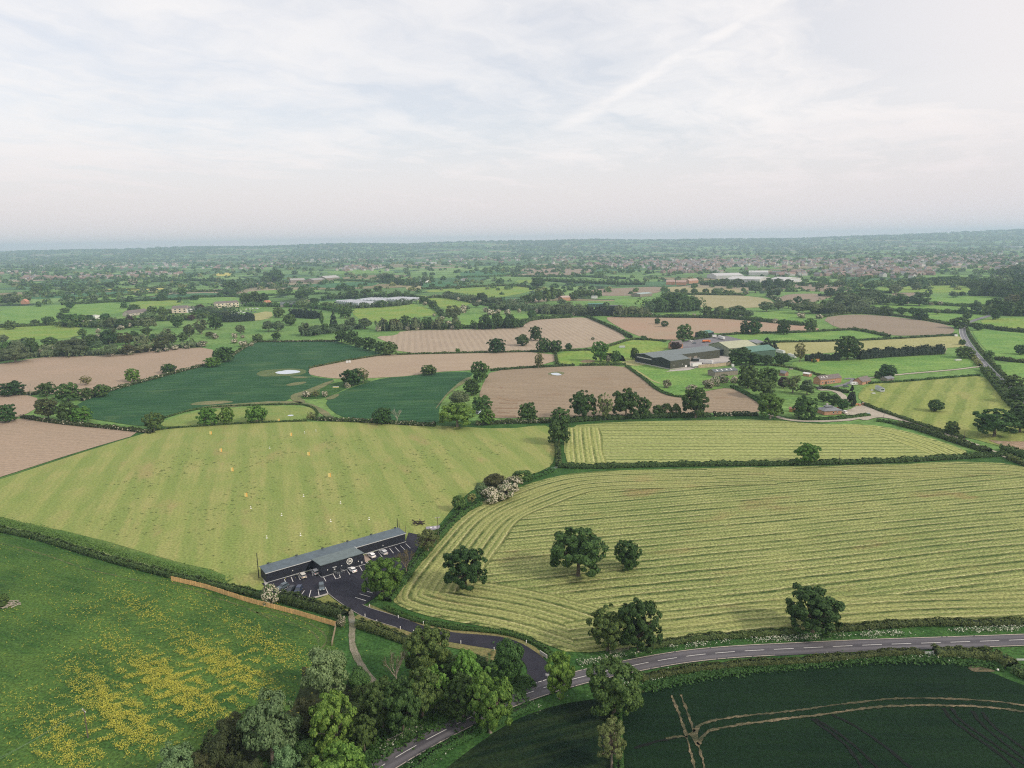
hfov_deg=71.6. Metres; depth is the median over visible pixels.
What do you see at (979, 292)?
scrub belt
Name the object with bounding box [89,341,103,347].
willow tree
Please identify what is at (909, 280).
dark tree
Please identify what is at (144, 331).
broadleaf tree
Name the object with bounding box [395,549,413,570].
bare tree
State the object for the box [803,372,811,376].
garden summerhouse
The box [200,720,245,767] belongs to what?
young leaf tree
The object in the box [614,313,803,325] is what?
field hedge
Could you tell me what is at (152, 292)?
field hedge
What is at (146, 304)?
pasture
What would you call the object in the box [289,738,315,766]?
bush
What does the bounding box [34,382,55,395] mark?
broadleaf tree
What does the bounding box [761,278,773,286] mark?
dark tree
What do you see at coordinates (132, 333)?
round tree
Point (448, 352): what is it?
hedge
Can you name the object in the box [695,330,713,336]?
black barn
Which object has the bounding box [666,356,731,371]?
farm yard
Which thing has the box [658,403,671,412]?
bush
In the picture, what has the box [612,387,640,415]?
oak tree
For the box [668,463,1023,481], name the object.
headland rows
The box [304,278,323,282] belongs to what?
farm sheds
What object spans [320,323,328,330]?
broadleaf tree
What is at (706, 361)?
box trailer
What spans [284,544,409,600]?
parking lines
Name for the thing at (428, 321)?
broadleaf tree
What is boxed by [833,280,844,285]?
broadleaf tree
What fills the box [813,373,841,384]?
brick barn
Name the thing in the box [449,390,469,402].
willow tree
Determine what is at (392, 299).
glasshouse
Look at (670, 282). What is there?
brick terrace
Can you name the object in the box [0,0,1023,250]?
sky
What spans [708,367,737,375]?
cattle shed
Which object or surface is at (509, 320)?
dark tree
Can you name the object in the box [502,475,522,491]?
hawthorn bush
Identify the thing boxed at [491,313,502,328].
dark tree
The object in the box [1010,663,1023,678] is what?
hedge
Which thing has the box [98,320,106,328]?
willow tree
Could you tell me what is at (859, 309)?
scrub belt
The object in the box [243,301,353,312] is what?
scrub belt
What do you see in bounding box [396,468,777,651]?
headland rows
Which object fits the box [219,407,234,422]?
broadleaf tree
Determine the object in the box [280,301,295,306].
dark bungalow
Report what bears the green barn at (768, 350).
on the valley grassland
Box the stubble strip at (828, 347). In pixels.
[772,336,964,353]
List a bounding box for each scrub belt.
[0,293,29,302]
[0,338,200,360]
[6,281,117,286]
[38,332,177,350]
[47,316,143,327]
[126,311,209,320]
[143,277,225,281]
[189,303,251,315]
[214,282,287,294]
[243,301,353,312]
[300,323,367,336]
[325,289,409,298]
[328,298,417,308]
[373,276,426,285]
[374,317,460,330]
[437,292,504,302]
[470,317,521,329]
[484,300,554,312]
[536,276,645,284]
[539,303,607,316]
[613,305,649,317]
[634,295,705,312]
[698,279,794,287]
[699,307,748,317]
[808,302,889,313]
[817,292,906,307]
[869,279,981,285]
[969,286,1019,296]
[981,303,1023,315]
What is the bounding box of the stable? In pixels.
[880,376,893,380]
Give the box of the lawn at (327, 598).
[317,595,347,610]
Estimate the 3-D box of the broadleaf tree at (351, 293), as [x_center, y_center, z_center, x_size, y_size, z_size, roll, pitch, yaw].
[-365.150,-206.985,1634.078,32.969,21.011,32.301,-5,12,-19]
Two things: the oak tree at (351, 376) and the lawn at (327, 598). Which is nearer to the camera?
the lawn at (327, 598)
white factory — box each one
[707,273,743,278]
[728,276,769,281]
[749,270,767,274]
[771,277,800,279]
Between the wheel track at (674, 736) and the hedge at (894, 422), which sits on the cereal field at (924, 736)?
the wheel track at (674, 736)
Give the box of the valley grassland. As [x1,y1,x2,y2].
[0,287,1023,459]
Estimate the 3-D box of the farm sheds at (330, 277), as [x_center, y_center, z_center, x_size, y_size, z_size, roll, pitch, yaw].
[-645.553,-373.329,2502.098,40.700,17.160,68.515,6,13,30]
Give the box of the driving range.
[0,422,554,589]
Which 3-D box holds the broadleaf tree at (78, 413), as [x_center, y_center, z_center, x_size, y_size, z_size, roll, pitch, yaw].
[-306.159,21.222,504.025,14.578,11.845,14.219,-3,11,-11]
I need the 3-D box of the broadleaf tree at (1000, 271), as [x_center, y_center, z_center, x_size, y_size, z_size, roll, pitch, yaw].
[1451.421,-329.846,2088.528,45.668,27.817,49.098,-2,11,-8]
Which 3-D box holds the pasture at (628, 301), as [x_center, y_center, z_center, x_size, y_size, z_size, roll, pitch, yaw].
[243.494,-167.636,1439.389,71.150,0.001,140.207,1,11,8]
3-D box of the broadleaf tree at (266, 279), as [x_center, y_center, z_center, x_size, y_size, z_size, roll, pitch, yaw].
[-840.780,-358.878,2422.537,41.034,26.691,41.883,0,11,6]
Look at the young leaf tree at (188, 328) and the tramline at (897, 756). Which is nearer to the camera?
the tramline at (897, 756)
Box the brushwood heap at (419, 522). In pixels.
[412,519,424,525]
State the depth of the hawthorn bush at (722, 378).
603.43 m
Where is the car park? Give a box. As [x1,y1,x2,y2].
[262,533,420,605]
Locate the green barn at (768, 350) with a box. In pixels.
[736,345,775,356]
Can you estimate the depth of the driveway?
220.00 m
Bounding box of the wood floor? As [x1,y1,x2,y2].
[226,655,495,767]
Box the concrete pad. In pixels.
[426,525,439,529]
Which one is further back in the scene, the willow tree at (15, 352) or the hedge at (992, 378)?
the willow tree at (15, 352)
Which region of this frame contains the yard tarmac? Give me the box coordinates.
[679,336,740,348]
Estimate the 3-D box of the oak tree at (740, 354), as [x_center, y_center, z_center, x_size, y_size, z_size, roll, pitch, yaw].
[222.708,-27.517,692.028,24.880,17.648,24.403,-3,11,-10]
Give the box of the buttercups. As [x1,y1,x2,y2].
[0,532,366,767]
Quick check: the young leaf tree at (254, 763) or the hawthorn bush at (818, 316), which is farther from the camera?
the hawthorn bush at (818, 316)
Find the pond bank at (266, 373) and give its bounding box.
[257,369,305,376]
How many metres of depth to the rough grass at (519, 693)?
181.97 m
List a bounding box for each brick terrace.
[666,280,674,284]
[676,280,685,284]
[686,278,697,283]
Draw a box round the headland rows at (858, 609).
[564,589,1023,650]
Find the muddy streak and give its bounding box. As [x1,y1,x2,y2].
[495,415,515,416]
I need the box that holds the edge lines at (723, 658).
[381,634,1020,767]
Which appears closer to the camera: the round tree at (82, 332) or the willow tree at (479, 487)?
the willow tree at (479, 487)
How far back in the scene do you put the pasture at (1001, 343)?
816.05 m
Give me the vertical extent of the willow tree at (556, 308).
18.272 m
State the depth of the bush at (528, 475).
361.19 m
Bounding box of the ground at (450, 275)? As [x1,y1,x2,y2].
[0,231,1023,478]
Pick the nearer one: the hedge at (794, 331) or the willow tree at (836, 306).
the hedge at (794, 331)
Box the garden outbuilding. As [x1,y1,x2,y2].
[779,370,788,375]
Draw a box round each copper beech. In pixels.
[125,315,133,322]
[187,315,194,320]
[670,342,681,348]
[778,376,786,387]
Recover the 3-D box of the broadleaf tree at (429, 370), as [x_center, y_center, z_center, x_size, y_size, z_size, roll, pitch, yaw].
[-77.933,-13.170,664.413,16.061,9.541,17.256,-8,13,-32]
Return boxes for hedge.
[0,321,59,327]
[0,391,37,395]
[0,525,260,598]
[18,414,155,433]
[23,285,163,295]
[60,295,203,304]
[73,289,221,298]
[80,363,204,400]
[155,419,307,429]
[164,403,318,417]
[204,291,327,297]
[213,312,254,321]
[233,340,257,354]
[257,339,335,341]
[273,589,350,619]
[288,308,319,318]
[309,354,389,367]
[312,416,435,426]
[337,278,379,281]
[354,617,427,644]
[381,500,482,601]
[383,604,552,657]
[396,348,591,354]
[404,700,535,767]
[409,294,444,315]
[421,283,538,288]
[425,294,489,305]
[455,273,517,276]
[461,313,572,327]
[475,418,550,424]
[490,363,574,370]
[511,275,625,278]
[512,266,599,268]
[523,467,554,483]
[553,350,558,363]
[554,440,561,465]
[557,450,1006,468]
[569,411,712,421]
[579,362,625,365]
[585,315,632,337]
[586,305,622,315]
[598,337,666,348]
[613,711,623,767]
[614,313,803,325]
[625,365,689,396]
[641,647,923,681]
[648,627,798,648]
[665,292,745,295]
[692,327,853,339]
[713,410,758,416]
[729,385,762,405]
[765,294,783,303]
[768,333,956,342]
[770,363,825,375]
[794,282,906,286]
[798,413,870,419]
[804,351,840,360]
[818,290,891,295]
[819,385,848,392]
[822,311,952,324]
[823,616,1023,632]
[852,326,890,336]
[856,344,945,359]
[861,401,965,437]
[868,373,980,383]
[876,418,897,424]
[878,307,986,314]
[897,420,992,452]
[909,301,984,306]
[930,643,1018,667]
[965,322,1023,332]
[965,326,1007,378]
[971,353,982,365]
[979,365,1023,408]
[994,356,1023,362]
[999,443,1023,457]
[1004,453,1023,464]
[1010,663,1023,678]
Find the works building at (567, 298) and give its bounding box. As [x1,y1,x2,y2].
[558,295,569,300]
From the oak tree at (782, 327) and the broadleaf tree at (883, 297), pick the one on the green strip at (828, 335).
the oak tree at (782, 327)
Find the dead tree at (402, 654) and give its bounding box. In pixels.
[382,647,408,678]
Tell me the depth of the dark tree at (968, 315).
1030.69 m
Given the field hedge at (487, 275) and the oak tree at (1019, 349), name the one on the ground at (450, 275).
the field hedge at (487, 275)
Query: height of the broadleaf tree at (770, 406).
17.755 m
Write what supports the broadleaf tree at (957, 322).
on the valley grassland
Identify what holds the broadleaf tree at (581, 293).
on the ground at (450, 275)
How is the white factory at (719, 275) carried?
on the ground at (450, 275)
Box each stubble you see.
[521,268,590,274]
[591,287,661,295]
[668,287,742,292]
[693,295,772,307]
[781,294,831,302]
[795,284,850,291]
[892,293,914,295]
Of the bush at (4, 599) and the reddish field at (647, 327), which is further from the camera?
the reddish field at (647, 327)
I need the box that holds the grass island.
[300,380,368,398]
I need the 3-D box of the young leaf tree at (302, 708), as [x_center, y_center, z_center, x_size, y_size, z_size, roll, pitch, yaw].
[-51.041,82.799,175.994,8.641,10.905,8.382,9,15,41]
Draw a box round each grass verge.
[355,614,496,661]
[367,605,543,657]
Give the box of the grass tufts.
[89,436,503,562]
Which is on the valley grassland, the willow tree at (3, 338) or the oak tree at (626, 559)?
the willow tree at (3, 338)
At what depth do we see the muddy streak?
502.91 m
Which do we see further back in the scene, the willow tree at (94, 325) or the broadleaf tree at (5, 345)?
the willow tree at (94, 325)
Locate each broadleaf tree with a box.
[0,341,11,353]
[3,320,15,328]
[28,284,42,291]
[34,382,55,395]
[40,337,57,345]
[41,316,54,323]
[54,382,81,400]
[59,308,69,312]
[60,313,85,326]
[63,295,72,300]
[68,406,92,421]
[80,387,94,396]
[92,384,110,396]
[120,301,127,307]
[124,368,139,381]
[126,295,133,301]
[140,327,151,333]
[141,412,164,429]
[146,306,156,313]
[155,293,167,300]
[157,306,166,315]
[160,289,169,294]
[160,363,176,372]
[170,316,183,326]
[177,287,186,294]
[190,294,198,299]
[195,407,218,424]
[202,357,220,366]
[206,312,222,328]
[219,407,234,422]
[222,280,242,289]
[239,292,249,304]
[244,405,267,421]
[246,291,261,302]
[252,334,262,340]
[260,275,271,282]
[271,332,280,339]
[273,307,284,317]
[276,289,286,292]
[293,290,310,298]
[297,751,326,767]
[308,688,356,756]
[311,740,368,767]
[320,302,331,308]
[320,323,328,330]
[336,284,344,289]
[338,306,351,317]
[344,285,351,290]
[345,290,359,298]
[349,714,376,752]
[358,675,399,729]
[360,289,372,294]
[361,557,404,599]
[373,285,382,290]
[376,300,386,306]
[382,341,397,354]
[383,675,421,736]
[394,278,403,283]
[394,292,401,296]
[399,315,410,324]
[400,665,443,718]
[402,623,451,675]
[418,296,427,302]
[420,364,436,374]
[422,317,432,328]
[422,663,450,708]
[428,300,436,307]
[436,652,457,679]
[438,402,475,426]
[451,647,482,686]
[466,665,512,733]
[470,361,489,381]
[471,395,492,411]
[478,408,494,423]
[511,318,519,327]
[517,402,537,419]
[525,293,534,302]
[544,650,575,699]
[548,419,570,442]
[549,340,561,350]
[550,407,569,421]
[569,292,578,299]
[577,290,584,297]
[585,290,593,297]
[586,603,627,650]
[586,654,643,715]
[591,341,608,361]
[594,289,601,296]
[611,350,621,362]
[630,348,638,358]
[636,396,651,417]
[649,297,668,310]
[676,324,693,340]
[677,293,687,299]
[684,296,701,309]
[696,330,708,337]
[702,305,711,314]
[720,278,730,284]
[731,278,744,285]
[736,364,760,387]
[748,378,776,394]
[757,393,784,418]
[759,367,779,381]
[792,395,818,418]
[793,442,821,461]
[804,318,817,329]
[820,300,826,306]
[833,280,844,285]
[863,281,878,287]
[875,293,890,303]
[879,306,894,313]
[880,307,893,315]
[917,278,928,284]
[944,421,960,433]
[948,275,957,281]
[949,317,969,327]
[955,346,975,357]
[957,277,970,281]
[958,339,965,344]
[966,279,978,286]
[979,276,997,284]
[983,350,994,359]
[995,267,1013,274]
[1000,374,1023,388]
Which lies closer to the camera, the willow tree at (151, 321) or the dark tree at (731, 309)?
the willow tree at (151, 321)
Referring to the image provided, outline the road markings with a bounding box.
[379,639,1023,767]
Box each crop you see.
[150,293,221,297]
[312,282,376,287]
[422,282,474,286]
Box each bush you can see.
[0,593,9,608]
[116,325,124,329]
[128,279,137,284]
[196,341,207,346]
[211,333,218,338]
[238,341,247,345]
[261,583,279,605]
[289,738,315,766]
[302,391,310,396]
[336,614,345,626]
[342,702,365,732]
[346,665,370,687]
[351,682,375,711]
[438,690,459,716]
[459,304,466,312]
[461,653,489,671]
[481,486,500,503]
[482,473,505,488]
[486,309,495,314]
[497,483,514,500]
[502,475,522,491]
[512,470,533,481]
[652,405,662,413]
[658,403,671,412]
[663,380,671,387]
[671,403,681,413]
[685,384,696,390]
[702,379,714,388]
[710,376,719,385]
[719,374,729,382]
[730,376,737,382]
[797,313,804,317]
[815,314,822,318]
[874,371,881,378]
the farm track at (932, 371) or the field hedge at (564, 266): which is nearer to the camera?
the farm track at (932, 371)
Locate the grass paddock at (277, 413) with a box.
[161,406,315,426]
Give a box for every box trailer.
[691,362,701,367]
[699,359,712,363]
[776,349,784,353]
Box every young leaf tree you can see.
[33,397,57,417]
[79,375,91,384]
[117,332,132,344]
[118,344,135,353]
[152,336,169,349]
[164,334,177,342]
[183,324,194,336]
[185,749,219,767]
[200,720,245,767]
[205,331,214,337]
[216,711,252,747]
[233,758,263,767]
[293,697,321,736]
[306,412,314,419]
[310,390,319,396]
[357,367,368,381]
[389,318,400,328]
[414,529,439,550]
[433,317,444,325]
[467,493,476,502]
[534,352,543,367]
[595,392,612,416]
[597,714,626,767]
[782,375,801,392]
[794,342,807,361]
[1003,294,1020,301]
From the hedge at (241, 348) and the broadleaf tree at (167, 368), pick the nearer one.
the broadleaf tree at (167, 368)
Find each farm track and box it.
[768,414,858,421]
[818,389,846,398]
[833,378,854,386]
[848,405,909,421]
[869,366,978,377]
[911,422,1023,465]
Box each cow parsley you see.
[374,722,423,750]
[402,650,960,767]
[578,624,1023,666]
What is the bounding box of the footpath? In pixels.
[636,370,658,382]
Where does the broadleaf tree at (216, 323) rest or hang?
on the valley grassland
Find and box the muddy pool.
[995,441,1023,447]
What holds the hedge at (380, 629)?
on the grass base at (372, 649)
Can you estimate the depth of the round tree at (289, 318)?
1096.70 m
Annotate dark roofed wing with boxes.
[122,308,147,315]
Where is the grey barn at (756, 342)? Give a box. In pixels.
[748,339,762,344]
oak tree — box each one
[0,380,25,395]
[0,404,18,421]
[52,401,78,421]
[212,347,234,361]
[335,329,346,342]
[339,368,363,385]
[346,330,357,343]
[354,337,362,346]
[361,337,375,349]
[371,407,391,423]
[374,341,383,352]
[442,545,487,590]
[443,670,480,721]
[463,378,480,394]
[486,338,505,351]
[528,326,541,340]
[535,337,550,351]
[549,526,609,576]
[569,389,596,415]
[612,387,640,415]
[613,540,641,570]
[618,597,662,653]
[663,292,684,311]
[681,387,709,417]
[728,347,755,364]
[740,320,749,332]
[748,320,762,333]
[776,321,790,333]
[785,582,845,638]
[824,288,836,295]
[834,336,863,359]
[912,308,929,318]
[972,408,1020,436]
[989,309,1002,319]
[995,283,1020,296]
[1007,408,1023,431]
[1013,345,1023,353]
[1015,301,1023,315]
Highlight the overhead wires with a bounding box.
[0,709,84,758]
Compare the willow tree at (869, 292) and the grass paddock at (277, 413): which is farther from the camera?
the willow tree at (869, 292)
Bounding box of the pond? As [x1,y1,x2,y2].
[275,370,299,373]
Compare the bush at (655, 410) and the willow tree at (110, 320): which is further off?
the willow tree at (110, 320)
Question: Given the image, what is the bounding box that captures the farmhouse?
[668,340,682,348]
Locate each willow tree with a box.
[0,334,8,343]
[0,345,32,362]
[3,293,19,301]
[8,340,25,348]
[19,295,31,299]
[19,337,29,344]
[55,337,87,355]
[88,320,98,327]
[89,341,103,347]
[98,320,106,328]
[102,344,117,355]
[105,317,117,327]
[131,339,154,349]
[132,320,141,327]
[138,317,157,327]
[139,312,154,318]
[156,740,199,767]
[160,328,171,337]
[193,319,207,333]
[235,325,244,333]
[235,686,303,764]
[261,321,272,330]
[271,321,284,330]
[271,744,302,767]
[295,299,310,308]
[298,322,309,332]
[299,645,349,692]
[309,325,321,335]
[337,323,345,329]
[344,317,356,325]
[358,318,371,328]
[377,272,387,278]
[378,317,387,326]
[410,317,421,324]
[445,305,460,320]
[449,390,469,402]
[465,295,474,299]
[474,482,487,497]
[495,301,505,309]
[551,304,563,311]
[557,298,565,303]
[563,302,573,308]
[572,303,583,308]
[613,305,624,312]
[625,306,640,313]
[645,301,655,312]
[713,306,726,312]
[745,310,753,315]
[748,283,763,292]
[758,301,774,310]
[764,285,782,295]
[773,302,785,309]
[784,299,793,307]
[789,303,807,312]
[799,379,815,393]
[800,299,811,305]
[805,302,823,313]
[814,283,825,289]
[824,303,843,312]
[833,292,860,305]
[851,300,870,310]
[856,288,881,299]
[887,284,903,292]
[908,292,931,305]
[910,282,922,288]
[925,289,932,298]
[948,291,959,296]
[970,300,981,310]
[995,275,1013,284]
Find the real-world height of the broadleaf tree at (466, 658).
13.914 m
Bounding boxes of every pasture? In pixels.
[0,303,127,323]
[0,325,80,339]
[32,291,127,298]
[79,293,158,299]
[130,300,182,308]
[189,297,239,302]
[248,290,318,293]
[254,311,272,320]
[328,270,393,273]
[353,304,436,321]
[416,295,469,308]
[426,286,531,297]
[460,314,561,324]
[515,280,547,282]
[614,299,648,303]
[757,311,802,321]
[870,304,955,309]
[878,285,970,292]
[898,313,979,321]
[924,296,1000,305]
[972,329,1023,358]
[981,318,1023,327]
[1001,362,1023,383]
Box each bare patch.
[191,401,232,404]
[205,401,330,416]
[287,382,305,385]
[290,380,332,401]
[326,394,338,398]
[436,377,470,407]
[580,360,594,362]
[688,727,699,745]
[968,666,993,671]
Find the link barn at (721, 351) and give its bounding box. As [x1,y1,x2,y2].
[715,347,723,355]
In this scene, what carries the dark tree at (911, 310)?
on the pasture at (943, 316)
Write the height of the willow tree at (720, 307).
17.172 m
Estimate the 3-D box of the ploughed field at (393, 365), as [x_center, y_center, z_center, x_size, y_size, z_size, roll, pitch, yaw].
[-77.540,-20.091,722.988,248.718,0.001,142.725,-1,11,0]
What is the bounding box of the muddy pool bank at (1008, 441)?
[989,440,1023,449]
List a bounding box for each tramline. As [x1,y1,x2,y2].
[634,737,675,748]
[811,718,863,767]
[815,718,878,767]
[832,714,912,767]
[942,708,1016,767]
[950,708,1023,764]
[971,710,1023,758]
[981,712,1023,748]
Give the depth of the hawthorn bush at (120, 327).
1075.95 m
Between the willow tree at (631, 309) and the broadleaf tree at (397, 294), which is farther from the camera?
the broadleaf tree at (397, 294)
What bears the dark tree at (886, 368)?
on the valley grassland
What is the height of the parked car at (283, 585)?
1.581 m
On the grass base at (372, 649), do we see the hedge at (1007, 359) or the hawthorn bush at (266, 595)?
the hawthorn bush at (266, 595)
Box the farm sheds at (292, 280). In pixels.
[289,278,304,282]
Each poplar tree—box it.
[319,311,323,323]
[534,289,542,302]
[542,288,550,300]
[549,287,557,298]
[556,289,562,297]
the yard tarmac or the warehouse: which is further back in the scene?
the warehouse
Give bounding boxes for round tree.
[77,328,86,335]
[130,331,138,336]
[148,334,157,340]
[177,332,187,340]
[282,314,295,324]
[451,495,466,509]
[711,288,718,292]
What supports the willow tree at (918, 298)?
on the valley grassland
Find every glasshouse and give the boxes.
[335,299,373,304]
[356,297,387,302]
[381,296,419,301]
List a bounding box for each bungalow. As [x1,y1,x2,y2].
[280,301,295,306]
[817,403,841,414]
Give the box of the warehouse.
[415,262,436,263]
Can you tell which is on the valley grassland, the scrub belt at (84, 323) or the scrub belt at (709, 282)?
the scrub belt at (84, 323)
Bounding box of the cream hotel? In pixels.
[171,305,193,312]
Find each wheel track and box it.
[2,543,152,583]
[171,582,280,622]
[259,607,326,648]
[259,612,319,643]
[666,735,686,738]
[671,695,695,767]
[680,695,704,767]
[693,697,1023,731]
[696,704,1023,743]
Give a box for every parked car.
[276,582,289,589]
[286,585,295,591]
[294,584,302,592]
[297,572,306,578]
[310,568,318,574]
[319,582,324,590]
[348,567,356,572]
[367,552,375,557]
[379,549,387,554]
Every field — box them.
[0,348,212,393]
[0,395,36,416]
[0,419,135,476]
[77,341,379,425]
[216,273,231,275]
[309,352,554,377]
[326,372,472,422]
[377,317,624,352]
[394,461,1023,651]
[447,699,611,767]
[480,366,758,417]
[564,420,965,463]
[607,317,818,339]
[623,661,1023,767]
[792,355,973,378]
[825,314,953,335]
[859,376,1023,445]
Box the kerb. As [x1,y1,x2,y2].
[328,593,396,627]
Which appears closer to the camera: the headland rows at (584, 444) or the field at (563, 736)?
the field at (563, 736)
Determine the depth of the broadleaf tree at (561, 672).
187.21 m
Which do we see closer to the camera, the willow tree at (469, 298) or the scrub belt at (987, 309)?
the scrub belt at (987, 309)
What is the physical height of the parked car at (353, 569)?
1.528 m
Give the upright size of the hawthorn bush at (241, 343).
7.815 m
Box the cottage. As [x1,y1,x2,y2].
[20,299,29,303]
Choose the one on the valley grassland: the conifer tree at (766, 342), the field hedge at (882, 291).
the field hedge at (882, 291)
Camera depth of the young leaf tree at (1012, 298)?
1230.60 m
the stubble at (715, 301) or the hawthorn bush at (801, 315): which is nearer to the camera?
the hawthorn bush at (801, 315)
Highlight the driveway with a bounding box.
[331,595,549,681]
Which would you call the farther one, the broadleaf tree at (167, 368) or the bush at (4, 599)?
the broadleaf tree at (167, 368)
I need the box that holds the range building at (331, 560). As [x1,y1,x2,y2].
[259,527,405,582]
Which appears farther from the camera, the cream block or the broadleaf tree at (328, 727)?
the cream block
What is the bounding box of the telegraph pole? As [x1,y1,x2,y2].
[82,708,88,737]
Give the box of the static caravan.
[875,385,884,391]
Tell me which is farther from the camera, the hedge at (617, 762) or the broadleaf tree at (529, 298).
the broadleaf tree at (529, 298)
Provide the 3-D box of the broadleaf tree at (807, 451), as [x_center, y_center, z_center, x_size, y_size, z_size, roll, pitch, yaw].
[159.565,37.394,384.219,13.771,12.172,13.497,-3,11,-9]
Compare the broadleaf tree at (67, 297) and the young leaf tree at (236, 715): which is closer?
the young leaf tree at (236, 715)
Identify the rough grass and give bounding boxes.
[0,517,233,583]
[251,641,537,767]
[344,674,536,767]
[636,650,1003,692]
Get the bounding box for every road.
[368,634,1023,767]
[959,314,1023,403]
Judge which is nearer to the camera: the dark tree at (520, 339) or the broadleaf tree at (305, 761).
the broadleaf tree at (305, 761)
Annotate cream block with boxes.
[213,300,245,307]
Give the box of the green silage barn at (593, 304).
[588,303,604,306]
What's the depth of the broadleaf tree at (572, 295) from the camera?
1487.39 m
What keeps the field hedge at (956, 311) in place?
on the valley grassland
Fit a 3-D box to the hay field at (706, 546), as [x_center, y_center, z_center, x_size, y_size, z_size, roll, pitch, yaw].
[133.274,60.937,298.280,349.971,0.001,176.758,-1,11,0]
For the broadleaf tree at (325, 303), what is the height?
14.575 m
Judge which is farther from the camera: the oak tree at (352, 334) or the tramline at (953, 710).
the oak tree at (352, 334)
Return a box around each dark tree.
[25,337,38,352]
[56,313,64,319]
[64,302,74,307]
[81,334,99,345]
[98,329,117,343]
[99,313,109,318]
[104,282,114,287]
[114,318,129,327]
[127,304,140,309]
[259,293,268,302]
[266,269,284,280]
[310,298,318,303]
[382,274,394,279]
[440,323,447,329]
[454,321,460,329]
[475,292,487,301]
[479,314,490,328]
[488,303,496,310]
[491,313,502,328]
[494,637,524,683]
[503,314,514,327]
[515,334,529,345]
[519,319,524,326]
[527,310,536,316]
[530,277,545,286]
[564,343,571,348]
[661,321,668,326]
[729,305,745,313]
[748,353,762,364]
[760,355,773,364]
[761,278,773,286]
[773,353,791,363]
[774,279,784,286]
[793,296,802,302]
[817,392,829,401]
[827,394,839,405]
[837,398,849,409]
[879,364,897,376]
[890,293,908,304]
[895,307,907,313]
[905,278,917,284]
[908,307,914,313]
[927,277,938,282]
[928,399,944,410]
[937,276,949,282]
[958,307,968,313]
[962,312,972,318]
[967,290,975,295]
[968,281,988,289]
[973,323,983,329]
[981,280,1001,295]
[985,298,1006,308]
[996,301,1017,315]
[1005,386,1023,401]
[1008,264,1023,273]
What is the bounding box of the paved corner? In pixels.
[364,554,370,561]
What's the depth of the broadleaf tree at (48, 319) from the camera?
1155.64 m
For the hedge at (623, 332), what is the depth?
998.15 m
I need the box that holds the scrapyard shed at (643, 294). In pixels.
[631,292,651,296]
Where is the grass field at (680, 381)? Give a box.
[631,365,736,394]
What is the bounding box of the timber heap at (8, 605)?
[1,600,20,608]
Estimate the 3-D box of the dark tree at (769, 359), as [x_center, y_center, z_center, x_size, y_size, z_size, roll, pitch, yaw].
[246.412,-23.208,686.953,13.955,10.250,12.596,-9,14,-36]
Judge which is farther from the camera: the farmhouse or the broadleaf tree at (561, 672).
the farmhouse
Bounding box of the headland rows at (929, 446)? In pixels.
[842,425,963,454]
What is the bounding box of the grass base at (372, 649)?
[0,413,1023,767]
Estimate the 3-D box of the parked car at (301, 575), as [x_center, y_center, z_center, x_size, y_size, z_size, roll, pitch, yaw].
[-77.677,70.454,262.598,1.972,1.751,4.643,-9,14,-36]
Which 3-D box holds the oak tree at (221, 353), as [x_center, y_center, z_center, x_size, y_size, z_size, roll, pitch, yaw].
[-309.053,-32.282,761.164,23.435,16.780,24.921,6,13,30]
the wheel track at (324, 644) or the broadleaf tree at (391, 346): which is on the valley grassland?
the broadleaf tree at (391, 346)
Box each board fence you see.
[171,576,335,625]
[331,623,336,643]
[698,362,730,367]
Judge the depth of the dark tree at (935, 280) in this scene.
1760.84 m
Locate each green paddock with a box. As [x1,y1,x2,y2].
[558,351,625,364]
[603,340,666,360]
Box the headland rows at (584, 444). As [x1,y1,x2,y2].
[565,427,606,461]
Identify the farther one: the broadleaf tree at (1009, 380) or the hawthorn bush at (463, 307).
the hawthorn bush at (463, 307)
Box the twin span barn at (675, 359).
[635,346,719,369]
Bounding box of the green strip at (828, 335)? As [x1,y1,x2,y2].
[725,331,879,341]
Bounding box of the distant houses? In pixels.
[0,247,1023,279]
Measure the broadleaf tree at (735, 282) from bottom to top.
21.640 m
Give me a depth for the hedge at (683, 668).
203.77 m
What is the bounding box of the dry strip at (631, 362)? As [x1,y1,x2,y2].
[622,360,645,365]
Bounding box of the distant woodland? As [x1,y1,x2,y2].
[0,228,1023,304]
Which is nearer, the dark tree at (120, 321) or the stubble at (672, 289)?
the dark tree at (120, 321)
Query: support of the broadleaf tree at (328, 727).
on the wood floor
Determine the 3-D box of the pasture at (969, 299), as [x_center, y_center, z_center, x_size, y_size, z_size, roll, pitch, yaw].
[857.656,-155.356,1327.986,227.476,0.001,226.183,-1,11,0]
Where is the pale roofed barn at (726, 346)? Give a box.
[709,340,756,356]
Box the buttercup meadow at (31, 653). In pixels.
[0,533,349,767]
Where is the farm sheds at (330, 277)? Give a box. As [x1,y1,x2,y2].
[319,275,339,280]
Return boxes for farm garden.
[774,367,867,392]
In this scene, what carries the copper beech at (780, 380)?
on the valley grassland
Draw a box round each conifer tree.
[329,311,337,326]
[761,337,771,345]
[772,341,778,348]
[847,385,856,406]
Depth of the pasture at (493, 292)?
1824.10 m
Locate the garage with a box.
[853,376,870,384]
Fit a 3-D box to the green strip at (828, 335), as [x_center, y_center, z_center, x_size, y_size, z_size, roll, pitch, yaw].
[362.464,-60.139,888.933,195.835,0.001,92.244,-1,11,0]
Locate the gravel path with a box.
[348,610,375,682]
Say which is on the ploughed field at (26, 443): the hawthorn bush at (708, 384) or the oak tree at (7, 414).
the oak tree at (7, 414)
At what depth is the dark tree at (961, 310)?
1105.92 m
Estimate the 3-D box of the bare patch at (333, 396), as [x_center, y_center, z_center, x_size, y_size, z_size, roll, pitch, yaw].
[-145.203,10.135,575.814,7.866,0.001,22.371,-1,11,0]

